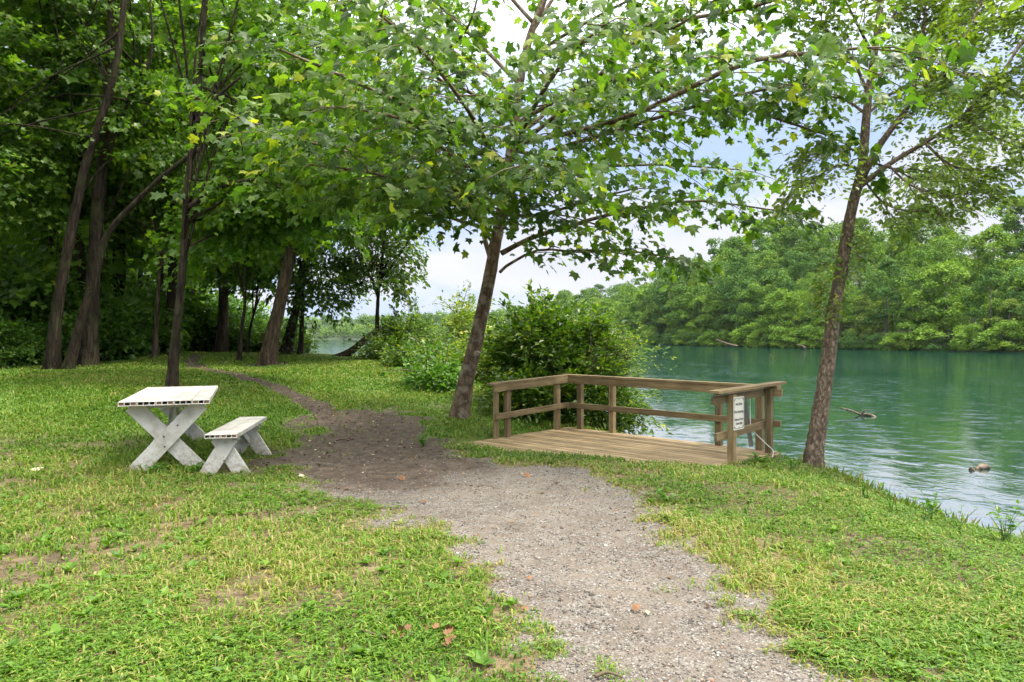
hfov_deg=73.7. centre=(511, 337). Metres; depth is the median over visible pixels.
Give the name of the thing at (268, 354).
leaning tree
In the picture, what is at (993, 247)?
tree
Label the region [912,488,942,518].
bank weed
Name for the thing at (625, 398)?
overhanging bush
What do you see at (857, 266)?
tree
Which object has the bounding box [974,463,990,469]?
river snag
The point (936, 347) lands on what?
waterside shrub
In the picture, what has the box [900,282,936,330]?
tree
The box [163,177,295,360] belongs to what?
crooked sapling
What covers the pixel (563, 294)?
tree
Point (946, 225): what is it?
tree
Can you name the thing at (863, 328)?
tree
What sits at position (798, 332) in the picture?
waterside shrub
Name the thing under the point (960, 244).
tree
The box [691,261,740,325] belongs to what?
tree
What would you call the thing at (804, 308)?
tree
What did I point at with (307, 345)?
bank bush
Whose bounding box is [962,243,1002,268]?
tree
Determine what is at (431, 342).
bank bush
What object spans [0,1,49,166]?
tall wood tree
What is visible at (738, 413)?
warning sign
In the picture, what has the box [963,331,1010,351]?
waterside shrub
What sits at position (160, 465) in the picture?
bank weed
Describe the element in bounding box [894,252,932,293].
tree
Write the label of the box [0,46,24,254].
tall wood tree
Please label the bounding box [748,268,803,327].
tree
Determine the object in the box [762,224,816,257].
tree
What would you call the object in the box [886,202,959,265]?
tree
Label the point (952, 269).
tree
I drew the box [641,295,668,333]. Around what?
tree
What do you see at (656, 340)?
waterside shrub
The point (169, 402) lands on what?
picnic table
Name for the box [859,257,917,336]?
tree
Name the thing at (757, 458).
bank weed
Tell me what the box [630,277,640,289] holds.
tree
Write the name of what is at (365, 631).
stick
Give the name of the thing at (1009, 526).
bank weed
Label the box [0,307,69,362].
wood shrub
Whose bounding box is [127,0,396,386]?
slender tree
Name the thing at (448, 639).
leaf cluster
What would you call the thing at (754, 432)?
cord
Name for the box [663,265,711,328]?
tree
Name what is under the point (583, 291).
tree
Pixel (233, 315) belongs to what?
wood shrub
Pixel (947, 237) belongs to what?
tree
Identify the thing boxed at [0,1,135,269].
slim wood tree
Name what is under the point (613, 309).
tree
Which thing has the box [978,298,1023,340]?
tree
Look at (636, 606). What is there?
fallen leaf
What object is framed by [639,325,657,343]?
waterside shrub
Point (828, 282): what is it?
tree
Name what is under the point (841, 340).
waterside shrub
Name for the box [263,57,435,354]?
ivy tree
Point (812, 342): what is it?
waterside shrub
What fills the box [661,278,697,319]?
tree
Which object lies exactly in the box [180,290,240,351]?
wood shrub
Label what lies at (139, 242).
slim wood tree
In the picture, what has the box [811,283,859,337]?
tree
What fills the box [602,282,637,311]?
tree
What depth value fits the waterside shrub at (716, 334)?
256.38 m
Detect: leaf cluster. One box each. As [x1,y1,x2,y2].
[383,623,411,636]
[424,623,455,645]
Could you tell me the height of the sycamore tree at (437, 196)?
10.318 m
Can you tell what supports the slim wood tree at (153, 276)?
on the ground at (436, 496)
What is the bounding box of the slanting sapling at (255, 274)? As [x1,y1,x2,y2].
[209,249,323,352]
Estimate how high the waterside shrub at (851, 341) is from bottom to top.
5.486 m
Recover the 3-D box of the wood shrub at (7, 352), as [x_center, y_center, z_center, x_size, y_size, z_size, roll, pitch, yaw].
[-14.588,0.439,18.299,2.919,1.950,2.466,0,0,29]
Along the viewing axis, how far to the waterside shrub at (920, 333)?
170.51 m
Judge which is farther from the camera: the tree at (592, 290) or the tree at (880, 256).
the tree at (592, 290)
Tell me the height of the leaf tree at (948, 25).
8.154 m
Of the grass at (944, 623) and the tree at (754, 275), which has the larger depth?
the tree at (754, 275)
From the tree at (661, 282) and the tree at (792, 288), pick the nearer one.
the tree at (792, 288)
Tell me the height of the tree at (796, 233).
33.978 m
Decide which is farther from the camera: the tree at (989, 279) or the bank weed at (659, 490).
the tree at (989, 279)
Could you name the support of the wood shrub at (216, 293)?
on the ground at (436, 496)
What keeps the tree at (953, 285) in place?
on the ground at (436, 496)
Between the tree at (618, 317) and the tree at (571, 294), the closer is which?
the tree at (618, 317)
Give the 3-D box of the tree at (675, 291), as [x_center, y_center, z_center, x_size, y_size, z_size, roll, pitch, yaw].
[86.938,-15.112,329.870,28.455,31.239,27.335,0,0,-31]
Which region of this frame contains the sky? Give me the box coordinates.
[0,0,1023,319]
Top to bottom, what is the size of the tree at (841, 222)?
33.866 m
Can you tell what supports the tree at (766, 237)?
on the ground at (436, 496)
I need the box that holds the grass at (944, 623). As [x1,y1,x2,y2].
[0,351,1023,681]
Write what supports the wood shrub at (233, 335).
on the ground at (436, 496)
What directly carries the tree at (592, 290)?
on the ground at (436, 496)
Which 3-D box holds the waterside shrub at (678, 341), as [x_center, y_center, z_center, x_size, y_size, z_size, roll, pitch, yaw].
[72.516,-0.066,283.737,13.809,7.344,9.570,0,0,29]
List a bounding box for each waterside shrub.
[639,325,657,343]
[645,331,664,342]
[648,335,664,343]
[661,328,683,344]
[661,331,678,344]
[672,328,691,344]
[675,324,696,341]
[684,330,715,345]
[696,331,721,344]
[699,329,716,342]
[706,329,735,345]
[717,331,738,345]
[729,320,763,346]
[731,331,761,345]
[731,332,746,345]
[746,328,776,346]
[759,331,777,346]
[768,325,790,347]
[772,325,803,347]
[784,329,810,347]
[800,324,839,348]
[822,335,859,347]
[841,331,871,348]
[860,332,893,349]
[879,331,913,349]
[894,320,947,349]
[922,332,970,350]
[950,322,983,350]
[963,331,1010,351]
[975,318,1023,350]
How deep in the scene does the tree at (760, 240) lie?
332.57 m
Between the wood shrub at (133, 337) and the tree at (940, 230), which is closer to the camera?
the wood shrub at (133, 337)
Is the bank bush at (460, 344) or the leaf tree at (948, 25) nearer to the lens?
the leaf tree at (948, 25)
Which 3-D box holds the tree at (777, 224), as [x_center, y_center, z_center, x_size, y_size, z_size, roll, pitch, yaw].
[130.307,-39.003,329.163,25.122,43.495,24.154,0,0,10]
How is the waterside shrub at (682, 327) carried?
on the ground at (436, 496)
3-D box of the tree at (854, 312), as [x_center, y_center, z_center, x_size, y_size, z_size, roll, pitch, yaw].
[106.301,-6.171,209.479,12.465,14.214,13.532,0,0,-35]
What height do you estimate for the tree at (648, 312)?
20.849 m
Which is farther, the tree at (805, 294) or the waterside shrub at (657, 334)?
the waterside shrub at (657, 334)
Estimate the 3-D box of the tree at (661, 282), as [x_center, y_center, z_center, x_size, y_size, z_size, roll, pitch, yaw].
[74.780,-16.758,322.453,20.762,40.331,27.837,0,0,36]
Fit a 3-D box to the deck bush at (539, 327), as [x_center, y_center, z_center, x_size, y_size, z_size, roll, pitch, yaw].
[1.072,0.598,14.463,4.391,3.769,3.377,0,0,0]
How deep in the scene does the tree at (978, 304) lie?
183.43 m
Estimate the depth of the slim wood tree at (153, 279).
46.75 m
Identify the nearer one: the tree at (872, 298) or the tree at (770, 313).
the tree at (872, 298)
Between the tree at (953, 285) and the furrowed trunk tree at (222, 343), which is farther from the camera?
the tree at (953, 285)
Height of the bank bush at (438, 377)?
2.088 m
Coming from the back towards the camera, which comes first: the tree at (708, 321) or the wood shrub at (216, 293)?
the tree at (708, 321)
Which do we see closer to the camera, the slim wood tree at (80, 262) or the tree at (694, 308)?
the slim wood tree at (80, 262)
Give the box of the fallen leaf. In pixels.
[632,603,640,610]
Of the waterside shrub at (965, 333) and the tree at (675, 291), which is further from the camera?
the tree at (675, 291)
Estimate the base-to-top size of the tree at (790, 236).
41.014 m
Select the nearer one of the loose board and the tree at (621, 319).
the loose board
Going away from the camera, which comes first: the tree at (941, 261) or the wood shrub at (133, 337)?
the wood shrub at (133, 337)
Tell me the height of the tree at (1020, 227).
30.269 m
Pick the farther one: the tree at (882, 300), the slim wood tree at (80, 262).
the tree at (882, 300)
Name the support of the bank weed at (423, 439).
on the ground at (436, 496)
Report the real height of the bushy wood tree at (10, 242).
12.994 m
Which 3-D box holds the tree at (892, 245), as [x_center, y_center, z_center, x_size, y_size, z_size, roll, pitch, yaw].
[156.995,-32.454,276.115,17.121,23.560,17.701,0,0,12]
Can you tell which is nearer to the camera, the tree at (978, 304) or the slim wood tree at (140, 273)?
the slim wood tree at (140, 273)
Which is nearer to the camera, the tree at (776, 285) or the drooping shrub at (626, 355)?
the drooping shrub at (626, 355)
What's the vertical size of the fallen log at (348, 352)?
1.400 m
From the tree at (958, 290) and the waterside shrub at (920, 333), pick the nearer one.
the waterside shrub at (920, 333)
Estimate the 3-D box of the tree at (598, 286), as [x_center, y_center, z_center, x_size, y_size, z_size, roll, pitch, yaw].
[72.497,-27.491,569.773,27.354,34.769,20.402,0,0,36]
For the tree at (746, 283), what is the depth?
246.50 m
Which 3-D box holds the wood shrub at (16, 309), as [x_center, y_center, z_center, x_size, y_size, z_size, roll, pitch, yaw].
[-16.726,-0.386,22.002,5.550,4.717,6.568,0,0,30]
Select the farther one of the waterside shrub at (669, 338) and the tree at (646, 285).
the tree at (646, 285)
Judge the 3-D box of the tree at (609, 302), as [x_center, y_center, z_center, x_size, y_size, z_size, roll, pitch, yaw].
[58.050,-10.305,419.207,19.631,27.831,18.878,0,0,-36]
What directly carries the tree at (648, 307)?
on the ground at (436, 496)
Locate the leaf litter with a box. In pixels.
[5,354,817,681]
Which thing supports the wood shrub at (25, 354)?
on the ground at (436, 496)
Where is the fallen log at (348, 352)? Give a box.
[332,325,381,356]
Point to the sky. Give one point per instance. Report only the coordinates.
(447, 271)
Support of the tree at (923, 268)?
on the ground at (436, 496)
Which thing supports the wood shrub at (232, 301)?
on the ground at (436, 496)
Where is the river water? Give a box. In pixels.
[310,339,1023,536]
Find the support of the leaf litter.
on the ground at (436, 496)
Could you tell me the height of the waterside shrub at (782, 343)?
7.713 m
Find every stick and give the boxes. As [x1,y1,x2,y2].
[359,629,413,638]
[594,671,622,677]
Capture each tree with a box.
[0,0,184,305]
[0,0,207,318]
[0,0,233,308]
[0,0,243,369]
[0,0,250,366]
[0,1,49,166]
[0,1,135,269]
[0,20,64,262]
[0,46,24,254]
[0,51,20,104]
[0,94,141,276]
[0,114,111,258]
[52,0,288,353]
[71,163,195,356]
[98,0,246,304]
[101,23,198,292]
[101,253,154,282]
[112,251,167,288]
[126,20,271,311]
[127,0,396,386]
[140,34,295,351]
[142,153,232,292]
[153,0,992,419]
[210,0,476,365]
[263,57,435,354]
[336,162,451,339]
[553,291,572,311]
[560,289,575,303]
[567,289,594,328]
[579,287,602,304]
[587,297,602,311]
[589,283,610,298]
[600,298,619,318]
[601,302,624,329]
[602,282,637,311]
[603,283,622,300]
[612,303,632,332]
[616,297,637,330]
[617,282,658,330]
[621,288,662,333]
[628,308,647,331]
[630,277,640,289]
[637,302,665,337]
[638,272,648,288]
[641,289,675,337]
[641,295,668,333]
[643,260,683,322]
[656,305,684,332]
[660,275,699,310]
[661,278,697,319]
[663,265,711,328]
[669,282,719,329]
[680,295,716,333]
[690,260,709,285]
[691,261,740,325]
[694,291,722,330]
[696,277,734,337]
[697,238,724,296]
[702,278,739,340]
[707,248,755,284]
[711,235,758,264]
[711,254,760,328]
[720,273,758,329]
[724,280,765,330]
[729,282,777,338]
[733,272,757,311]
[739,217,799,269]
[744,250,783,286]
[747,244,773,286]
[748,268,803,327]
[755,232,804,247]
[755,287,802,336]
[758,290,790,331]
[762,0,1023,468]
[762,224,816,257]
[762,270,804,311]
[764,257,800,281]
[765,280,809,325]
[767,250,818,287]
[769,212,799,264]
[771,290,814,330]
[773,209,828,278]
[781,252,816,320]
[787,221,837,271]
[788,289,820,330]
[795,272,822,320]
[795,277,813,291]
[799,269,859,332]
[800,251,832,279]
[802,280,826,324]
[804,221,853,266]
[806,225,836,252]
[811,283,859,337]
[811,303,854,332]
[821,241,874,318]
[825,250,862,285]
[827,229,893,289]
[829,217,869,280]
[839,217,884,285]
[841,293,882,343]
[842,294,875,335]
[854,231,898,268]
[854,245,900,280]
[855,283,895,314]
[856,262,888,299]
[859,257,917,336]
[871,290,893,319]
[872,273,918,332]
[881,232,912,260]
[882,232,922,266]
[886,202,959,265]
[888,248,943,325]
[893,241,950,286]
[894,204,972,255]
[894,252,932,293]
[897,262,940,303]
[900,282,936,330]
[901,261,987,342]
[921,258,988,337]
[924,275,971,320]
[925,232,990,291]
[926,226,967,258]
[929,232,978,284]
[933,251,956,287]
[957,225,1023,290]
[961,267,1019,341]
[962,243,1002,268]
[968,293,999,328]
[973,298,1013,336]
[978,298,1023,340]
[979,240,1019,285]
[981,194,1023,271]
[981,270,1020,314]
[988,270,1014,297]
[991,267,1023,318]
[995,272,1023,325]
[998,266,1023,300]
[1000,237,1023,270]
[1002,206,1023,258]
[1008,253,1023,286]
[1009,271,1023,332]
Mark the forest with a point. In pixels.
(358, 329)
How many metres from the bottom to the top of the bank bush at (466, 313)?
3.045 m
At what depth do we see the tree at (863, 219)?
299.06 m
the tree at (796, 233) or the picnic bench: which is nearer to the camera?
the picnic bench
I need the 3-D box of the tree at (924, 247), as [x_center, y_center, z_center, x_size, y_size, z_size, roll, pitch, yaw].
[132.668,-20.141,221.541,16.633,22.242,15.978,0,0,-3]
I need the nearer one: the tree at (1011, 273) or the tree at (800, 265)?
the tree at (1011, 273)
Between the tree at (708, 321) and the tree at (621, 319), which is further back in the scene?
the tree at (621, 319)
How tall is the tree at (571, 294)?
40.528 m
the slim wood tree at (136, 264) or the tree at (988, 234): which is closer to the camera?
the slim wood tree at (136, 264)
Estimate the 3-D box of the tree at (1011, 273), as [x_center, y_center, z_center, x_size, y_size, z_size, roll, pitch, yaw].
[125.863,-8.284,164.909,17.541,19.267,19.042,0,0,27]
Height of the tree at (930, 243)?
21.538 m
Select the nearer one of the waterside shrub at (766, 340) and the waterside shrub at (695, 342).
the waterside shrub at (766, 340)
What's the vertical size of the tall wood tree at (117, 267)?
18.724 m
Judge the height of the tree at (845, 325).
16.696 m
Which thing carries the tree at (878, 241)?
on the ground at (436, 496)
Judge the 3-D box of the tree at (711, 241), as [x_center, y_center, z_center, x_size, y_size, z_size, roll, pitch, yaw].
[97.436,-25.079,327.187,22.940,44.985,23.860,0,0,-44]
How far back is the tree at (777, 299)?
225.66 m
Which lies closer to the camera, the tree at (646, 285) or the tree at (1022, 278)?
the tree at (1022, 278)
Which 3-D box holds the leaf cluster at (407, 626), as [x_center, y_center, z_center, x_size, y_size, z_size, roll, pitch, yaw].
[-0.599,1.514,3.515,0.154,0.051,0.087,0,0,0]
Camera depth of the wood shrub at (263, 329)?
26.51 m
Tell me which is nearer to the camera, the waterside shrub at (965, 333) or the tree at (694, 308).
the waterside shrub at (965, 333)
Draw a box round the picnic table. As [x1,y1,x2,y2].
[118,386,217,470]
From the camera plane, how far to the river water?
30.80 m
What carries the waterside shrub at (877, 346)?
on the ground at (436, 496)
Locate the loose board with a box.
[744,399,753,446]
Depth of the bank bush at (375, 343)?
21.56 m
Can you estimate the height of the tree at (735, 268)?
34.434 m
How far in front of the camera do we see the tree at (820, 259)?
264.50 m
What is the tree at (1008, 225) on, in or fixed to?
on the ground at (436, 496)
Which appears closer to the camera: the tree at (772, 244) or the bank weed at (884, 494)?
the bank weed at (884, 494)
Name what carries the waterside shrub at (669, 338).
on the ground at (436, 496)
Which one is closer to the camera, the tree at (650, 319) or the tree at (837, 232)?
the tree at (837, 232)
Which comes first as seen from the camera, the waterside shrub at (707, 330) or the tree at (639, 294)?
the waterside shrub at (707, 330)
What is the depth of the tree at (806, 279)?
250.09 m
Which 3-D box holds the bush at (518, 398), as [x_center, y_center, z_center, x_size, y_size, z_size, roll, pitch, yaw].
[0.074,1.219,13.370,2.414,1.921,1.841,0,0,39]
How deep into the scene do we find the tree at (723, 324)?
263.07 m
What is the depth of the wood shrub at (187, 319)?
24.20 m
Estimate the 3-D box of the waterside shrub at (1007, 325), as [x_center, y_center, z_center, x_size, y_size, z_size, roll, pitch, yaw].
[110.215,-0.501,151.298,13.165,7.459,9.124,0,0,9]
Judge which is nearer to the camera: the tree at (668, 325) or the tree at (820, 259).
the tree at (820, 259)
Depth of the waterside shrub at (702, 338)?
262.48 m
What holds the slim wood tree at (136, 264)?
on the ground at (436, 496)
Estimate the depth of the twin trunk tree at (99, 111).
18.57 m
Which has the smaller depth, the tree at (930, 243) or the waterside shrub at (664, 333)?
the tree at (930, 243)
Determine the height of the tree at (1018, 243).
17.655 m
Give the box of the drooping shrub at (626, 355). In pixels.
[564,303,677,422]
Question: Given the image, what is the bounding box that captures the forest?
[245,286,654,337]
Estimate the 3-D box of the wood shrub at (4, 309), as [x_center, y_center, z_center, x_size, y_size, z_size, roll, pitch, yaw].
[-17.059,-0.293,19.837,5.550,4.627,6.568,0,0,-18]
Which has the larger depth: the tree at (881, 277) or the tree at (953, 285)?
the tree at (881, 277)
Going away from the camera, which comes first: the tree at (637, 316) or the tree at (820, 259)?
the tree at (820, 259)
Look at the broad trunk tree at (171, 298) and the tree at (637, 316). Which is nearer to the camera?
the broad trunk tree at (171, 298)
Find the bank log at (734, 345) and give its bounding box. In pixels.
[716,339,737,346]
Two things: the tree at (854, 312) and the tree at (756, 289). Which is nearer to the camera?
the tree at (854, 312)
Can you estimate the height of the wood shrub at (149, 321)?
3.402 m
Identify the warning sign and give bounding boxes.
[733,396,743,430]
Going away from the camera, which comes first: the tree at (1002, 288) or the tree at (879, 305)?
the tree at (1002, 288)
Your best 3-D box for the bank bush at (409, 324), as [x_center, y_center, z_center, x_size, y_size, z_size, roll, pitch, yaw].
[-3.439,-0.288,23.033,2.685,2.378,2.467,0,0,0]
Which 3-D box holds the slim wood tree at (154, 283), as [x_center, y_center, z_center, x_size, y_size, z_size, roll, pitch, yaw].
[-20.134,-7.237,40.826,8.049,16.115,7.276,0,0,-9]
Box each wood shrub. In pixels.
[0,247,118,362]
[0,258,74,319]
[0,266,30,336]
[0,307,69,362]
[0,308,46,368]
[0,332,30,366]
[8,286,152,361]
[46,282,170,361]
[65,279,185,359]
[125,290,205,353]
[137,283,215,350]
[140,286,194,348]
[165,282,246,311]
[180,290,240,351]
[191,301,267,351]
[200,287,272,325]
[211,315,280,351]
[242,317,308,351]
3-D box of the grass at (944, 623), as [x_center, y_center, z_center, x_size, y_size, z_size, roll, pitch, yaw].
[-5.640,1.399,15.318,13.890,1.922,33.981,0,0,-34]
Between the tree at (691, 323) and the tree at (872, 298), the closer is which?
the tree at (872, 298)
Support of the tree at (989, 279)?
on the ground at (436, 496)
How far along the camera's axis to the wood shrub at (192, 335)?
26.32 m
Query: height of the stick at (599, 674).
0.022 m
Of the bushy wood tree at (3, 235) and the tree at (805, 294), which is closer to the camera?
the bushy wood tree at (3, 235)
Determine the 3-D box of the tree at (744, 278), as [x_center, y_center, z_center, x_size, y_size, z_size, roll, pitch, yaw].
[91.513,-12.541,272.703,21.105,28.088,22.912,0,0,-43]
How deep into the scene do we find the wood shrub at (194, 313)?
26.68 m
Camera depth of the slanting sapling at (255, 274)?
24.12 m
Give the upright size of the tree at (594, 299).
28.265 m
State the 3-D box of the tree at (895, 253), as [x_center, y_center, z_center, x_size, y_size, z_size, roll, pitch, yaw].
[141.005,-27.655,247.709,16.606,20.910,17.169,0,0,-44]
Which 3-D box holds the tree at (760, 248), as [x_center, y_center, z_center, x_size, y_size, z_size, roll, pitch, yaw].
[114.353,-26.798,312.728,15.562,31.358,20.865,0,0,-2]
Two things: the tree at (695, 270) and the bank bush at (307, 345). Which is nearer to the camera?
the bank bush at (307, 345)
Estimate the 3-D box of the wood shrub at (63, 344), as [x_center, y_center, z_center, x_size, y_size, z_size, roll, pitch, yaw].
[-14.155,-0.074,22.172,5.473,3.233,4.625,0,0,8]
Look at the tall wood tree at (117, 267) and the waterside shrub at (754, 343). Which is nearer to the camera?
the tall wood tree at (117, 267)
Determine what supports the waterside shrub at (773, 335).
on the ground at (436, 496)
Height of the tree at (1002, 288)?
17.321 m
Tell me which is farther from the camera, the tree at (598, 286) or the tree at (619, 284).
the tree at (598, 286)
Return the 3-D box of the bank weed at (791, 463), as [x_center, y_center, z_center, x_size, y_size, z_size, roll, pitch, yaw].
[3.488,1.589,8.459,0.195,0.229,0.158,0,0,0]
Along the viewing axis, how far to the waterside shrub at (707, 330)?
266.41 m
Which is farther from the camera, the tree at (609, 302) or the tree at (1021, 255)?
the tree at (609, 302)
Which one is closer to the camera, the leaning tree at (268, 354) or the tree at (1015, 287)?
the leaning tree at (268, 354)
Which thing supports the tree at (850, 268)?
on the ground at (436, 496)
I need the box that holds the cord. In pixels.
[750,399,773,456]
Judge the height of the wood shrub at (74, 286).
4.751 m
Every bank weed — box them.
[145,462,172,474]
[182,463,204,471]
[417,434,427,446]
[651,487,688,501]
[745,452,770,462]
[786,457,800,469]
[858,478,874,498]
[874,480,901,513]
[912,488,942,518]
[926,505,977,528]
[986,499,1023,543]
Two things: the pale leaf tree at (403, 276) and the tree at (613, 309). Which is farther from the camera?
the tree at (613, 309)
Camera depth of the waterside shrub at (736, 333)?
237.31 m
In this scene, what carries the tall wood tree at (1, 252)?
on the ground at (436, 496)
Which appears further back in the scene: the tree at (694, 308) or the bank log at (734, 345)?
the tree at (694, 308)
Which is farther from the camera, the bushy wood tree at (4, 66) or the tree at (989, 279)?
the tree at (989, 279)
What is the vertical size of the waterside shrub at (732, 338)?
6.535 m
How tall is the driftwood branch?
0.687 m
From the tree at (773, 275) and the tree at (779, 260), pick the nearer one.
the tree at (773, 275)
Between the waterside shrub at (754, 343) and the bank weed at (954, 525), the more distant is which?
the waterside shrub at (754, 343)
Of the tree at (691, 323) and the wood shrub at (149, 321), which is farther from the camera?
the tree at (691, 323)
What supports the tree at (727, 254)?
on the ground at (436, 496)
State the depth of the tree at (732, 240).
328.19 m
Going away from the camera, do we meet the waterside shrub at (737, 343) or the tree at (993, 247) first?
the tree at (993, 247)
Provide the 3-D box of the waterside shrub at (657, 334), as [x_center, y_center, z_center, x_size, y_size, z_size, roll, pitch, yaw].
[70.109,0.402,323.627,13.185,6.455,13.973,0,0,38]
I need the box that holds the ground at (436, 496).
[0,282,1023,681]
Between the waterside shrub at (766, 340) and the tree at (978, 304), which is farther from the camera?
the waterside shrub at (766, 340)
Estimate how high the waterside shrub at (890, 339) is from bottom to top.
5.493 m
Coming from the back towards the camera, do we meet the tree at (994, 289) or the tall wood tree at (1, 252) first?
the tree at (994, 289)
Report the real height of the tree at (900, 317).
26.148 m
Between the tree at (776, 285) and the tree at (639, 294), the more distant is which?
the tree at (639, 294)
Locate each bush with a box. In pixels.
[257,321,327,353]
[343,317,439,359]
[372,294,446,349]
[374,321,462,366]
[379,334,481,392]
[397,332,497,371]
[432,279,495,351]
[436,315,506,381]
[473,351,574,424]
[476,279,669,415]
[527,329,672,436]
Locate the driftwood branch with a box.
[840,407,875,416]
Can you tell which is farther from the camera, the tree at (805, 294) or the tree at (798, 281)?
the tree at (798, 281)
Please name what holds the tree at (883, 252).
on the ground at (436, 496)
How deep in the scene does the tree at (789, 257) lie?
284.50 m
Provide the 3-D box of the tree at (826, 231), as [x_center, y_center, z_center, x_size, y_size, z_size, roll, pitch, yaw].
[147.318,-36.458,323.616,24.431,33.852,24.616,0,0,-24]
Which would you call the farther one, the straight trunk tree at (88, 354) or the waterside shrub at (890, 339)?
the waterside shrub at (890, 339)
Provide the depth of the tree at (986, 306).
169.85 m
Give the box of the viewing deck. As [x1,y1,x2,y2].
[458,374,786,467]
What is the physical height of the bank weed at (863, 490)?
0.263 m
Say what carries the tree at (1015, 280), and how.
on the ground at (436, 496)
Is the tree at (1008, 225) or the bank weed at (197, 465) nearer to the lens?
the bank weed at (197, 465)
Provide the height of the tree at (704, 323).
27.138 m
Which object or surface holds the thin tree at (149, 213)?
on the ground at (436, 496)
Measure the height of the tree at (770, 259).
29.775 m
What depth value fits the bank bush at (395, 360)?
19.68 m
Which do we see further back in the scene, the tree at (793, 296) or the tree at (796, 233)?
the tree at (796, 233)
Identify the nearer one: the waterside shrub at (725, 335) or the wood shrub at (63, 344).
the wood shrub at (63, 344)
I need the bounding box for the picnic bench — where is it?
[200,416,271,474]
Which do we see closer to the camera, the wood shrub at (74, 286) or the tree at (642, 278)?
the wood shrub at (74, 286)

